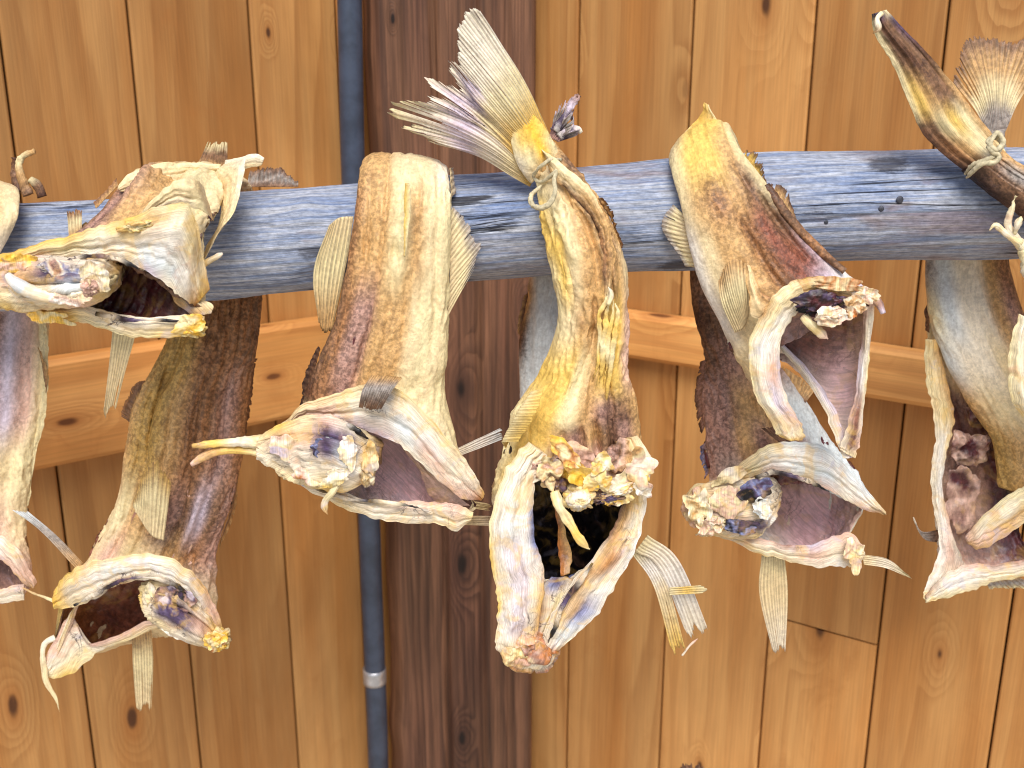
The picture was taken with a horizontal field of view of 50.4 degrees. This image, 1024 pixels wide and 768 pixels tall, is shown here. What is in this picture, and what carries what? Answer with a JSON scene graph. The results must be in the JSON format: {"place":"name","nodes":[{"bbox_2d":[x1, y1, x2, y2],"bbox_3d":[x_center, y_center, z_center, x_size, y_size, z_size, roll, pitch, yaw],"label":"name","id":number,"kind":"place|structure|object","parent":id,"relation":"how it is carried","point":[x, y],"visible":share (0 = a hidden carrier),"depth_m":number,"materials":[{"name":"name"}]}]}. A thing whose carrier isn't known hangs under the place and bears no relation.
{"place":"outdoors","nodes":[
{"label":"outdoors","id":0,"kind":"place"},
{"bbox_2d":[680,763,702,767],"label":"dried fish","id":1,"kind":"object","parent":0,"point":[688,766],"visible":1,"depth_m":1.17},
{"label":"ground","id":2,"kind":"structure","parent":0,"visible":0},
{"bbox_2d":[0,0,391,767],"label":"timber wall","id":3,"kind":"structure","parent":2,"relation":"on","point":[98,98],"depth_m":1.33,"materials":[{"name":"brown wood"}]},
{"bbox_2d":[34,313,336,469],"bbox_3d":[-0.703,0.071,1.106,1.300,0.126,0.023,-12,21,-34],"label":"wall rail","id":4,"kind":"object","parent":3,"relation":"attached to","point":[78,426],"depth_m":1.26,"materials":[{"name":"brown wood"}]},
{"bbox_2d":[362,0,535,767],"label":"corner post","id":5,"kind":"object","parent":2,"relation":"on","point":[461,695],"visible":0.49,"depth_m":1.50,"materials":[{"name":"brown wood"}]},
{"bbox_2d":[337,0,387,767],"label":"cable conduit","id":6,"kind":"object","parent":5,"relation":"attached to","point":[350,67],"visible":0.57,"depth_m":1.47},
{"bbox_2d":[531,0,1023,767],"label":"timber wall","id":7,"kind":"structure","parent":2,"relation":"on","point":[871,666],"depth_m":1.30,"materials":[{"name":"brown wood"}]},
{"bbox_2d":[0,147,1023,310],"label":"wooden pole","id":8,"kind":"object","parent":7,"relation":"attached to","point":[930,204],"visible":0.39,"depth_m":0.86,"materials":[{"name":"grey wood"}]},
{"bbox_2d":[0,181,19,252],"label":"dried fish","id":9,"kind":"object","parent":8,"relation":"hanging from","point":[9,202],"visible":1,"depth_m":0.84},
{"bbox_2d":[0,149,48,603],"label":"dried fish","id":10,"kind":"object","parent":8,"relation":"hanging from","point":[24,351],"visible":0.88,"depth_m":0.98},
{"bbox_2d":[0,141,263,417],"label":"dried fish","id":11,"kind":"object","parent":8,"relation":"hanging from","point":[127,264],"visible":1,"depth_m":0.78},
{"bbox_2d":[13,167,297,711],"bbox_3d":[-0.317,0.076,0.978,0.262,0.526,0.127,0,17,0],"label":"dried fish","id":12,"kind":"object","parent":8,"relation":"hanging from","point":[142,576],"visible":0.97,"depth_m":0.98},
{"bbox_2d":[190,152,501,531],"bbox_3d":[-0.107,-0.021,0.866,0.176,0.314,0.246,15,22,40],"label":"dried fish","id":13,"kind":"object","parent":8,"relation":"hanging from","point":[366,428],"visible":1,"depth_m":0.84},
{"bbox_2d":[517,275,557,398],"bbox_3d":[0.044,-0.021,0.979,0.078,0.184,0.056,0,17,0],"label":"dried fish","id":14,"kind":"object","parent":8,"relation":"hanging from","point":[537,319],"visible":0.37,"depth_m":0.97},
{"bbox_2d":[387,8,707,673],"bbox_3d":[0.023,-0.017,0.855,0.260,0.528,0.132,8,19,23],"label":"dried fish","id":15,"kind":"object","parent":8,"relation":"hanging from","point":[577,465],"visible":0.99,"depth_m":0.84},
{"bbox_2d":[528,157,561,210],"bbox_3d":[0.024,-0.152,0.824,0.023,0.038,0.032,3,17,9],"label":"twine","id":16,"kind":"object","parent":15,"relation":"attached to","point":[551,200],"visible":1,"depth_m":0.82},
{"bbox_2d":[661,103,885,458],"bbox_3d":[0.191,-0.083,0.867,0.130,0.272,0.214,-10,19,-29],"label":"dried fish","id":17,"kind":"object","parent":8,"relation":"hanging from","point":[778,283],"visible":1,"depth_m":0.82},
{"bbox_2d":[680,270,909,652],"bbox_3d":[0.254,0.056,0.968,0.220,0.404,0.130,0,17,0],"label":"dried fish","id":18,"kind":"object","parent":8,"relation":"hanging from","point":[766,491],"visible":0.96,"depth_m":0.96},
{"bbox_2d":[872,10,1023,417],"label":"dried fish","id":19,"kind":"object","parent":8,"relation":"hanging from","point":[954,129],"visible":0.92,"depth_m":0.82},
{"bbox_2d":[964,130,1005,178],"bbox_3d":[0.355,-0.171,0.813,0.026,0.037,0.018,3,17,10],"label":"twine","id":20,"kind":"object","parent":19,"relation":"attached to","point":[992,149],"visible":1,"depth_m":0.81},
{"bbox_2d":[913,36,1023,602],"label":"dried fish","id":21,"kind":"object","parent":8,"relation":"hanging from","point":[973,309],"visible":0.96,"depth_m":0.96},
{"bbox_2d":[628,309,931,407],"bbox_3d":[0.618,0.026,1.081,1.300,0.061,0.023,11,20,31],"label":"wall rail","id":22,"kind":"object","parent":7,"relation":"attached to","point":[896,373],"depth_m":1.31,"materials":[{"name":"brown wood"}]}
]}

